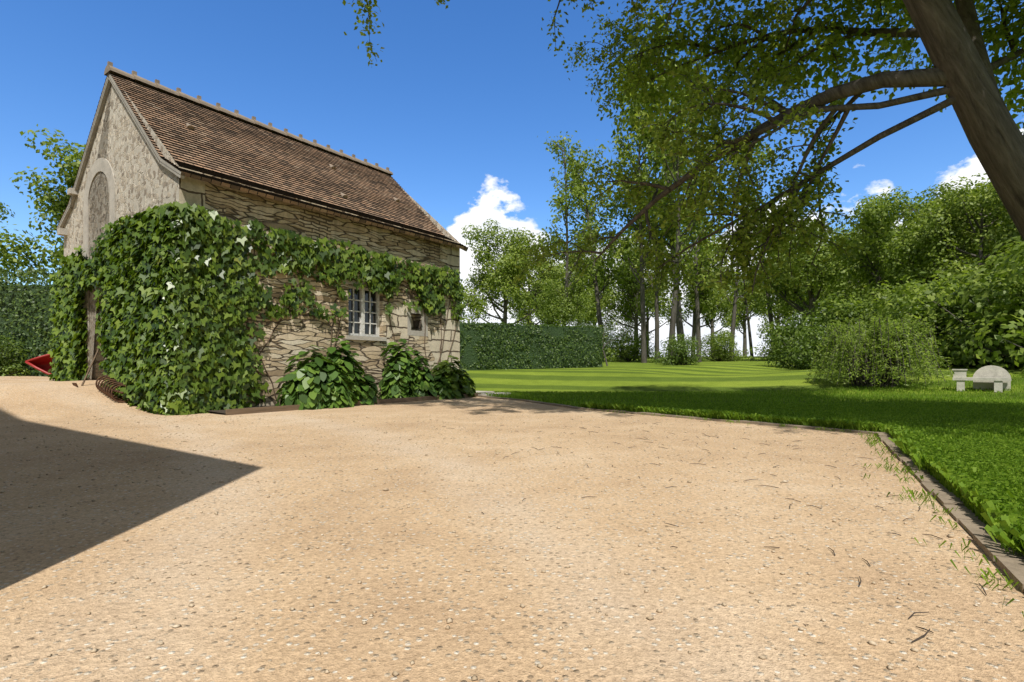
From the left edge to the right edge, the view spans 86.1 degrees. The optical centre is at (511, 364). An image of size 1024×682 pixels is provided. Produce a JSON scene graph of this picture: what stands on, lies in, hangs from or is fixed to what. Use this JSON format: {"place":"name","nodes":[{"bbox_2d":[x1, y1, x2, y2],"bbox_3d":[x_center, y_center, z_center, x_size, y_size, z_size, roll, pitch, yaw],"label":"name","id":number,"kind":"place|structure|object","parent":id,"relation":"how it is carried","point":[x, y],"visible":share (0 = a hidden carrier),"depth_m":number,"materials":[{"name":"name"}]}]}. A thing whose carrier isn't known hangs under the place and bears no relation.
{"place":"outdoors","nodes":[
{"label":"outdoors","id":0,"kind":"place"},
{"bbox_2d":[179,167,459,411],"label":"barn wall","id":1,"kind":"structure","parent":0,"point":[302,331],"depth_m":11.47,"materials":[{"name":"stone"}]},
{"bbox_2d":[57,188,427,340],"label":"barn trim","id":2,"kind":"structure","parent":1,"relation":"attached to","point":[64,232],"depth_m":13.10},
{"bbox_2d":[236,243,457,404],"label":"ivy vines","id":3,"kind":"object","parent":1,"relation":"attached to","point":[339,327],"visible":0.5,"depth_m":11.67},
{"bbox_2d":[0,0,1023,356],"label":"sky","id":4,"kind":"structure","parent":0,"point":[458,102],"materials":[{"name":"blue"}]},
{"bbox_2d":[342,0,1023,316],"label":"tree","id":5,"kind":"object","parent":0,"point":[629,78],"depth_m":8.15,"materials":[{"name":"plant"}]},
{"bbox_2d":[463,356,1023,495],"bbox_3d":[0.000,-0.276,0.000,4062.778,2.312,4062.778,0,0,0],"label":"ground","id":6,"kind":"structure","parent":0,"point":[757,374],"depth_m":19.04,"materials":[{"name":"plant"}]},
{"bbox_2d":[0,335,31,375],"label":"bush leaves","id":7,"kind":"object","parent":6,"relation":"on","point":[5,369],"visible":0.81,"depth_m":15.45,"materials":[{"name":"green plant"}]},
{"bbox_2d":[0,266,62,376],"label":"hedge","id":8,"kind":"object","parent":6,"relation":"on","point":[24,277],"depth_m":15.96,"materials":[{"name":"plant"}]},
{"bbox_2d":[5,145,72,273],"bbox_3d":[-17.018,-4.531,23.021,5.347,10.564,6.884,0,-2,3],"label":"tree branch wood","id":9,"kind":"object","parent":6,"relation":"on","point":[47,247],"visible":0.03,"depth_m":21.05,"materials":[{"name":"brown plant"}]},
{"bbox_2d":[0,124,85,282],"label":"dense leaves","id":10,"kind":"object","parent":9,"relation":"on","point":[56,209],"visible":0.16,"depth_m":21.55,"materials":[{"name":"green plant"}]},
{"bbox_2d":[0,376,149,421],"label":"gravel ramp","id":11,"kind":"structure","parent":6,"relation":"on","point":[24,398],"depth_m":9.45,"materials":[{"name":"gravel"}]},
{"bbox_2d":[30,356,54,373],"bbox_3d":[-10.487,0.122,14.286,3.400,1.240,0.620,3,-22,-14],"label":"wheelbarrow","id":12,"kind":"object","parent":11,"relation":"on","point":[43,363],"visible":0.07,"depth_m":13.96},
{"bbox_2d":[95,375,131,402],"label":"harrow rings","id":13,"kind":"object","parent":11,"relation":"on","point":[104,390],"visible":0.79,"depth_m":9.96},
{"bbox_2d":[64,83,458,379],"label":"barn gables","id":14,"kind":"object","parent":6,"relation":"on","point":[144,179],"visible":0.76,"depth_m":10.76,"materials":[{"name":"stone"}]},
{"bbox_2d":[83,158,115,379],"bbox_3d":[-8.466,-1.930,11.326,1.740,4.620,0.140,0,0,36],"label":"arch surround","id":15,"kind":"object","parent":14,"relation":"attached to","point":[103,165],"visible":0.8,"depth_m":11.63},
{"bbox_2d":[104,61,392,174],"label":"ridge tiles","id":16,"kind":"object","parent":14,"relation":"on","point":[133,76],"visible":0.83,"depth_m":12.79,"materials":[{"name":"tile"}]},
{"bbox_2d":[47,201,466,415],"bbox_3d":[-5.842,-0.902,13.571,6.201,3.705,7.533,0,0,36],"label":"ivy","id":17,"kind":"object","parent":14,"relation":"attached to","point":[158,346],"visible":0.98,"depth_m":9.87,"materials":[{"name":"green plant"}]},
{"bbox_2d":[57,72,466,251],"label":"verge","id":18,"kind":"structure","parent":14,"relation":"on","point":[167,165],"depth_m":11.03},
{"bbox_2d":[110,72,467,249],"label":"roof slope","id":19,"kind":"structure","parent":14,"relation":"on","point":[220,145],"depth_m":11.96,"materials":[{"name":"tile"}]},
{"bbox_2d":[348,285,378,336],"bbox_3d":[-3.397,-1.200,12.430,0.070,1.120,0.960,0,0,36],"label":"window frame","id":20,"kind":"object","parent":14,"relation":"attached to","point":[362,311],"visible":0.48,"depth_m":12.42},
{"bbox_2d":[348,288,375,334],"bbox_3d":[-3.426,-1.200,12.451,0.001,1.120,0.960,0,0,36],"label":"window glass","id":21,"kind":"object","parent":20,"relation":"in","point":[357,314],"visible":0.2,"depth_m":12.41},
{"bbox_2d":[205,398,380,413],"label":"bed soil","id":22,"kind":"structure","parent":6,"relation":"on","point":[221,411],"depth_m":9.44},
{"bbox_2d":[275,345,342,409],"bbox_3d":[-3.870,0.279,10.655,1.211,1.332,1.409,0,0,36],"label":"shrub","id":23,"kind":"object","parent":22,"relation":"on","point":[304,377],"visible":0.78,"depth_m":10.20,"materials":[{"name":"green plant"}]},
{"bbox_2d":[307,362,358,408],"bbox_3d":[-3.522,0.443,10.741,0.849,1.001,1.172,0,0,36],"label":"hydrangea","id":24,"kind":"object","parent":22,"relation":"on","point":[340,394],"visible":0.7,"depth_m":10.52,"materials":[{"name":"green plant"}]},
{"bbox_2d":[321,336,368,403],"bbox_3d":[-3.531,0.163,11.185,1.012,1.517,1.350,0,0,36],"label":"hydrangea","id":25,"kind":"object","parent":22,"relation":"on","point":[348,362],"visible":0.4,"depth_m":11.05,"materials":[{"name":"green plant"}]},
{"bbox_2d":[353,373,380,404],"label":"hydrangea","id":26,"kind":"object","parent":22,"relation":"on","point":[368,396],"visible":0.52,"depth_m":11.33,"materials":[{"name":"green plant"}]},
{"bbox_2d":[377,338,419,398],"bbox_3d":[-2.567,0.154,12.628,1.051,1.524,0.864,0,0,-37],"label":"hydrangea","id":27,"kind":"object","parent":22,"relation":"on","point":[395,380],"visible":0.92,"depth_m":12.40,"materials":[{"name":"green plant"}]},
{"bbox_2d":[405,350,436,399],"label":"hydrangea","id":28,"kind":"object","parent":22,"relation":"on","point":[423,378],"visible":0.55,"depth_m":12.82,"materials":[{"name":"green plant"}]},
{"bbox_2d":[430,375,454,399],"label":"hydrangea","id":29,"kind":"object","parent":22,"relation":"on","point":[442,390],"visible":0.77,"depth_m":13.13,"materials":[{"name":"green plant"}]},
{"bbox_2d":[431,355,467,398],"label":"hydrangea","id":30,"kind":"object","parent":22,"relation":"on","point":[445,369],"visible":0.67,"depth_m":13.45,"materials":[{"name":"green plant"}]},
{"bbox_2d":[452,369,476,396],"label":"hydrangea","id":31,"kind":"object","parent":22,"relation":"on","point":[469,381],"visible":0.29,"depth_m":14.03,"materials":[{"name":"green plant"}]},
{"bbox_2d":[466,233,542,324],"bbox_3d":[-0.209,-4.718,37.620,5.956,9.961,5.007,0,0,11],"label":"dense wood","id":32,"kind":"object","parent":6,"relation":"on","point":[504,312],"visible":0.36,"depth_m":37.54,"materials":[{"name":"brown plant"}]},
{"bbox_2d":[460,218,558,322],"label":"dense leaves","id":33,"kind":"object","parent":32,"relation":"attached to","point":[508,262],"visible":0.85,"depth_m":36.67,"materials":[{"name":"green plant"}]},
{"bbox_2d":[0,397,1023,681],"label":"gravel","id":34,"kind":"structure","parent":6,"relation":"on","point":[372,551],"depth_m":2.37,"materials":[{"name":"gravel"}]},
{"bbox_2d":[226,393,480,414],"bbox_3d":[-2.742,0.790,11.637,0.035,0.120,6.600,0,0,36],"label":"bed board","id":35,"kind":"object","parent":34,"relation":"on","point":[283,408],"visible":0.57,"depth_m":9.89,"materials":[{"name":"brown wood"}]},
{"bbox_2d":[436,421,986,641],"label":"twigs","id":36,"kind":"object","parent":34,"relation":"on","point":[925,634],"visible":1,"depth_m":3.40,"materials":[{"name":"brown"}]},
{"bbox_2d":[586,407,1023,630],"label":"gravel weeds","id":37,"kind":"object","parent":34,"relation":"on","point":[876,441],"visible":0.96,"depth_m":3.36,"materials":[{"name":"green plant"}]},
{"bbox_2d":[508,240,544,324],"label":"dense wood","id":38,"kind":"object","parent":6,"relation":"on","point":[535,294],"visible":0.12,"depth_m":57.61,"materials":[{"name":"brown plant"}]},
{"bbox_2d":[497,227,565,325],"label":"dense leaves","id":39,"kind":"object","parent":38,"relation":"attached to","point":[554,272],"visible":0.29,"depth_m":56.15,"materials":[{"name":"green plant"}]},
{"bbox_2d":[460,315,603,369],"bbox_3d":[0.358,-0.974,25.788,9.951,2.811,1.629,0,0,-36],"label":"hedge","id":40,"kind":"object","parent":6,"relation":"on","point":[468,358],"depth_m":25.37,"materials":[{"name":"plant"}]},
{"bbox_2d":[543,283,588,325],"bbox_3d":[3.256,-2.425,34.724,3.063,5.309,2.056,0,0,-3],"label":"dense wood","id":41,"kind":"object","parent":6,"relation":"on","point":[565,305],"visible":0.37,"depth_m":34.36,"materials":[{"name":"brown plant"}]},
{"bbox_2d":[532,278,596,326],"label":"dense leaves","id":42,"kind":"object","parent":41,"relation":"attached to","point":[563,309],"visible":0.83,"depth_m":34.15,"materials":[{"name":"green plant"}]},
{"bbox_2d":[537,140,596,325],"bbox_3d":[3.589,-6.937,34.370,3.756,14.548,4.016,2,5,-11],"label":"poplar wood","id":43,"kind":"object","parent":6,"relation":"on","point":[567,273],"visible":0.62,"depth_m":34.13,"materials":[{"name":"brown plant"}]},
{"bbox_2d":[533,130,607,291],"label":"poplar leaves","id":44,"kind":"object","parent":43,"relation":"attached to","point":[574,161],"visible":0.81,"depth_m":33.84,"materials":[{"name":"green plant"}]},
{"bbox_2d":[562,276,592,320],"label":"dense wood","id":45,"kind":"object","parent":6,"relation":"on","point":[580,296],"visible":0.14,"depth_m":65.56,"materials":[{"name":"brown plant"}]},
{"bbox_2d":[550,254,611,324],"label":"dense leaves","id":46,"kind":"object","parent":45,"relation":"on","point":[591,313],"visible":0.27,"depth_m":64.40,"materials":[{"name":"green plant"}]},
{"bbox_2d":[557,150,625,360],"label":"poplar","id":47,"kind":"object","parent":6,"relation":"on","point":[597,299],"visible":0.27,"depth_m":43.34,"materials":[{"name":"brown plant"}]},
{"bbox_2d":[549,141,639,298],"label":"poplar leaves","id":48,"kind":"object","parent":47,"relation":"attached to","point":[584,189],"visible":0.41,"depth_m":43.86,"materials":[{"name":"green plant"}]},
{"bbox_2d":[602,247,660,357],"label":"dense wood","id":49,"kind":"object","parent":6,"relation":"on","point":[636,323],"visible":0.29,"depth_m":63.58,"materials":[{"name":"brown plant"}]},
{"bbox_2d":[594,239,671,327],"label":"dense leaves","id":50,"kind":"object","parent":49,"relation":"attached to","point":[616,297],"visible":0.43,"depth_m":62.56,"materials":[{"name":"green plant"}]},
{"bbox_2d":[604,327,660,361],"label":"bush leaves","id":51,"kind":"object","parent":6,"relation":"on","point":[633,345],"visible":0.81,"depth_m":41.21,"materials":[{"name":"green plant"}]},
{"bbox_2d":[599,92,673,362],"bbox_3d":[8.283,-9.160,36.397,5.448,19.044,5.205,-2,4,7],"label":"trunk","id":52,"kind":"object","parent":6,"relation":"on","point":[643,329],"visible":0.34,"depth_m":36.56,"materials":[{"name":"brown plant"}]},
{"bbox_2d":[587,79,682,281],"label":"poplar leaves","id":53,"kind":"object","parent":52,"relation":"attached to","point":[623,252],"visible":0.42,"depth_m":35.94,"materials":[{"name":"green plant"}]},
{"bbox_2d":[626,286,669,357],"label":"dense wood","id":54,"kind":"object","parent":6,"relation":"on","point":[647,322],"visible":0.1,"depth_m":71.75,"materials":[{"name":"brown plant"}]},
{"bbox_2d":[611,270,686,331],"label":"dense leaves","id":55,"kind":"object","parent":54,"relation":"attached to","point":[629,322],"visible":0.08,"depth_m":70.39,"materials":[{"name":"green plant"}]},
{"bbox_2d":[632,159,680,358],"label":"trunk","id":56,"kind":"object","parent":6,"relation":"on","point":[656,322],"visible":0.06,"depth_m":53.49,"materials":[{"name":"brown plant"}]},
{"bbox_2d":[616,115,684,280],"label":"poplar leaves","id":57,"kind":"object","parent":56,"relation":"attached to","point":[637,260],"visible":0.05,"depth_m":53.17,"materials":[{"name":"green plant"}]},
{"bbox_2d":[622,26,701,353],"bbox_3d":[10.644,-11.189,36.458,6.306,23.254,7.429,-1,-5,-40],"label":"trunk","id":58,"kind":"object","parent":6,"relation":"on","point":[679,325],"visible":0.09,"depth_m":36.13,"materials":[{"name":"brown plant"}]},
{"bbox_2d":[604,0,726,258],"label":"poplar leaves","id":59,"kind":"object","parent":58,"relation":"attached to","point":[684,167],"visible":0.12,"depth_m":36.38,"materials":[{"name":"green plant"}]},
{"bbox_2d":[650,333,705,365],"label":"bush leaves","id":60,"kind":"object","parent":6,"relation":"on","point":[679,350],"visible":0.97,"depth_m":30.11,"materials":[{"name":"green plant"}]},
{"bbox_2d":[647,75,717,354],"bbox_3d":[9.919,-8.625,32.134,4.609,18.109,5.011,4,5,16],"label":"poplar wood","id":61,"kind":"object","parent":6,"relation":"on","point":[673,316],"visible":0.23,"depth_m":32.23,"materials":[{"name":"brown plant"}]},
{"bbox_2d":[642,57,731,266],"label":"poplar leaves","id":62,"kind":"object","parent":61,"relation":"attached to","point":[698,228],"visible":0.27,"depth_m":31.73,"materials":[{"name":"green plant"}]},
{"bbox_2d":[668,249,729,354],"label":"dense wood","id":63,"kind":"object","parent":6,"relation":"on","point":[693,325],"visible":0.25,"depth_m":61.90,"materials":[{"name":"brown plant"}]},
{"bbox_2d":[659,238,738,329],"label":"dense leaves","id":64,"kind":"object","parent":63,"relation":"attached to","point":[712,291],"visible":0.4,"depth_m":60.62,"materials":[{"name":"green plant"}]},
{"bbox_2d":[675,167,731,361],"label":"poplar wood","id":65,"kind":"object","parent":6,"relation":"on","point":[697,311],"visible":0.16,"depth_m":40.70,"materials":[{"name":"brown plant"}]},
{"bbox_2d":[654,155,731,293],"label":"poplar leaves","id":66,"kind":"object","parent":65,"relation":"attached to","point":[709,255],"visible":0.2,"depth_m":39.65,"materials":[{"name":"green plant"}]},
{"bbox_2d":[691,274,726,355],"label":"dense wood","id":67,"kind":"object","parent":6,"relation":"on","point":[712,327],"visible":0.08,"depth_m":69.89,"materials":[{"name":"brown plant"}]},
{"bbox_2d":[680,264,739,327],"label":"dense leaves","id":68,"kind":"object","parent":67,"relation":"on","point":[707,320],"visible":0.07,"depth_m":69.47,"materials":[{"name":"green plant"}]},
{"bbox_2d":[690,329,747,360],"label":"bush leaves","id":69,"kind":"object","parent":6,"relation":"on","point":[719,342],"visible":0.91,"depth_m":43.25,"materials":[{"name":"green plant"}]},
{"bbox_2d":[722,193,746,360],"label":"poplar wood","id":70,"kind":"object","parent":6,"relation":"on","point":[733,322],"visible":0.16,"depth_m":43.83,"materials":[{"name":"brown plant"}]},
{"bbox_2d":[730,279,757,355],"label":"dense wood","id":71,"kind":"object","parent":6,"relation":"on","point":[744,337],"visible":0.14,"depth_m":81.79,"materials":[{"name":"brown plant"}]},
{"bbox_2d":[722,266,772,330],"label":"dense leaves","id":72,"kind":"object","parent":71,"relation":"attached to","point":[741,304],"visible":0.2,"depth_m":80.71,"materials":[{"name":"green plant"}]},
{"bbox_2d":[736,276,754,359],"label":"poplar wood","id":73,"kind":"object","parent":6,"relation":"on","point":[749,332],"visible":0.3,"depth_m":47.81,"materials":[{"name":"brown plant"}]},
{"bbox_2d":[477,372,1023,554],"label":"grass","id":74,"kind":"structure","parent":6,"relation":"on","point":[963,454],"depth_m":7.69,"materials":[{"name":"plant"}]},
{"bbox_2d":[477,395,1023,592],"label":"kerb","id":75,"kind":"structure","parent":6,"relation":"on","point":[1009,562],"depth_m":3.18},
{"bbox_2d":[737,136,773,356],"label":"poplar wood","id":76,"kind":"object","parent":6,"relation":"on","point":[770,317],"visible":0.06,"depth_m":45.31,"materials":[{"name":"brown plant"}]},
{"bbox_2d":[717,139,789,272],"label":"poplar leaves","id":77,"kind":"object","parent":76,"relation":"attached to","point":[760,152],"visible":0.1,"depth_m":46.19,"materials":[{"name":"green plant"}]},
{"bbox_2d":[743,319,802,360],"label":"bush leaves","id":78,"kind":"object","parent":6,"relation":"on","point":[765,325],"visible":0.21,"depth_m":42.00,"materials":[{"name":"green plant"}]},
{"bbox_2d":[757,289,794,335],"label":"branches","id":79,"kind":"object","parent":6,"relation":"on","point":[776,318],"visible":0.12,"depth_m":65.48,"materials":[{"name":"brown plant"}]},
{"bbox_2d":[739,248,819,323],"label":"dense leaves","id":80,"kind":"object","parent":79,"relation":"attached to","point":[788,314],"visible":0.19,"depth_m":64.19,"materials":[{"name":"green plant"}]},
{"bbox_2d":[761,312,829,368],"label":"bush leaves","id":81,"kind":"object","parent":6,"relation":"on","point":[786,356],"visible":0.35,"depth_m":30.80,"materials":[{"name":"green plant"}]},
{"bbox_2d":[763,229,841,321],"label":"dense wood","id":82,"kind":"object","parent":6,"relation":"on","point":[811,305],"visible":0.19,"depth_m":41.07,"materials":[{"name":"brown plant"}]},
{"bbox_2d":[748,212,860,316],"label":"dense leaves","id":83,"kind":"object","parent":82,"relation":"attached to","point":[830,278],"visible":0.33,"depth_m":40.44,"materials":[{"name":"green plant"}]},
{"bbox_2d":[786,322,866,368],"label":"bush leaves","id":84,"kind":"object","parent":6,"relation":"on","point":[813,342],"visible":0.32,"depth_m":23.99,"materials":[{"name":"green plant"}]},
{"bbox_2d":[787,297,883,369],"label":"bush leaves","id":85,"kind":"object","parent":6,"relation":"on","point":[815,320],"visible":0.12,"depth_m":26.81,"materials":[{"name":"green plant"}]},
{"bbox_2d":[804,314,954,386],"bbox_3d":[10.605,-0.370,16.111,3.552,2.096,3.887,0,0,0],"label":"bush","id":86,"kind":"object","parent":6,"relation":"on","point":[854,337],"depth_m":15.43,"materials":[{"name":"plant"}]},
{"bbox_2d":[842,208,918,306],"bbox_3d":[23.755,-4.837,35.139,4.662,10.246,4.283,0,0,38],"label":"dense wood","id":87,"kind":"object","parent":6,"relation":"on","point":[878,278],"visible":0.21,"depth_m":35.28,"materials":[{"name":"brown plant"}]},
{"bbox_2d":[827,196,936,308],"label":"dense leaves","id":88,"kind":"object","parent":87,"relation":"attached to","point":[866,216],"visible":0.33,"depth_m":34.94,"materials":[{"name":"green plant"}]},
{"bbox_2d":[808,277,958,359],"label":"bush leaves","id":89,"kind":"object","parent":6,"relation":"on","point":[837,311],"visible":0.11,"depth_m":25.85,"materials":[{"name":"green plant"}]},
{"bbox_2d":[890,202,971,291],"bbox_3d":[24.186,-4.684,31.331,4.483,9.985,4.578,0,0,-42],"label":"dense wood","id":90,"kind":"object","parent":6,"relation":"on","point":[917,255],"visible":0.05,"depth_m":31.02,"materials":[{"name":"brown plant"}]},
{"bbox_2d":[870,186,990,295],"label":"dense leaves","id":91,"kind":"object","parent":90,"relation":"attached to","point":[902,254],"visible":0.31,"depth_m":31.33,"materials":[{"name":"green plant"}]},
{"bbox_2d":[858,278,1021,367],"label":"bush leaves","id":92,"kind":"object","parent":6,"relation":"on","point":[935,317],"visible":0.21,"depth_m":21.72,"materials":[{"name":"green plant"}]},
{"bbox_2d":[872,240,1023,366],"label":"bush leaves","id":93,"kind":"object","parent":6,"relation":"on","point":[978,285],"visible":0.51,"depth_m":19.09,"materials":[{"name":"green plant"}]},
{"bbox_2d":[885,278,1011,366],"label":"bush leaves","id":94,"kind":"object","parent":6,"relation":"on","point":[952,317],"visible":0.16,"depth_m":20.79,"materials":[{"name":"green plant"}]},
{"bbox_2d":[902,272,1021,367],"bbox_3d":[17.819,-1.722,19.325,6.640,3.924,5.070,0,0,34],"label":"bush","id":95,"kind":"object","parent":6,"relation":"on","point":[1008,363],"visible":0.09,"depth_m":19.66,"materials":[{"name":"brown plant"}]},
{"bbox_2d":[916,187,1012,298],"bbox_3d":[23.296,-4.702,27.144,5.261,10.061,5.727,-3,-3,35],"label":"dense wood","id":96,"kind":"object","parent":6,"relation":"on","point":[980,252],"visible":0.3,"depth_m":27.34,"materials":[{"name":"brown plant"}]},
{"bbox_2d":[899,173,1012,316],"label":"dense leaves","id":97,"kind":"object","parent":96,"relation":"attached to","point":[943,228],"visible":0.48,"depth_m":27.55,"materials":[{"name":"green plant"}]},
{"bbox_2d":[923,236,1023,371],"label":"bush leaves","id":98,"kind":"object","parent":6,"relation":"on","point":[1000,336],"visible":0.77,"depth_m":17.40,"materials":[{"name":"green plant"}]},
{"bbox_2d":[952,365,1010,391],"bbox_3d":[12.255,0.355,14.316,1.177,0.681,0.548,0,0,41],"label":"stone bench","id":99,"kind":"object","parent":6,"relation":"on","point":[997,378],"visible":0.94,"depth_m":14.31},
{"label":"dense wood","id":100,"kind":"object","parent":6,"relation":"on","visible":0},
{"bbox_2d":[796,228,871,321],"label":"dense leaves","id":101,"kind":"object","parent":100,"relation":"attached to","point":[823,294],"visible":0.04,"depth_m":47.13,"materials":[{"name":"green plant"}]},
{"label":"dense wood","id":102,"kind":"object","parent":6,"relation":"on","visible":0},
{"bbox_2d":[829,192,946,302],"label":"dense leaves","id":103,"kind":"object","parent":102,"relation":"on","point":[862,200],"visible":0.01,"depth_m":40.39,"materials":[{"name":"green plant"}]},
{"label":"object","id":104,"kind":"object","parent":6,"relation":"on","visible":0},
{"bbox_2d":[905,184,1001,286],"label":"dense leaves","id":105,"kind":"object","parent":104,"relation":"on","point":[924,197],"visible":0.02,"depth_m":36.18,"materials":[{"name":"green plant"}]},
{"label":"dense wood","id":106,"kind":"object","parent":6,"relation":"on","visible":0},
{"bbox_2d":[965,190,1023,273],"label":"dense leaves","id":107,"kind":"object","parent":106,"relation":"on","point":[1014,232],"visible":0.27,"depth_m":24.93,"materials":[{"name":"green plant"}]},
{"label":"dense wood","id":108,"kind":"object","parent":6,"relation":"on","visible":0},
{"bbox_2d":[574,269,621,330],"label":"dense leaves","id":109,"kind":"object","parent":108,"relation":"attached to","point":[613,323],"visible":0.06,"depth_m":73.87,"materials":[{"name":"green plant"}]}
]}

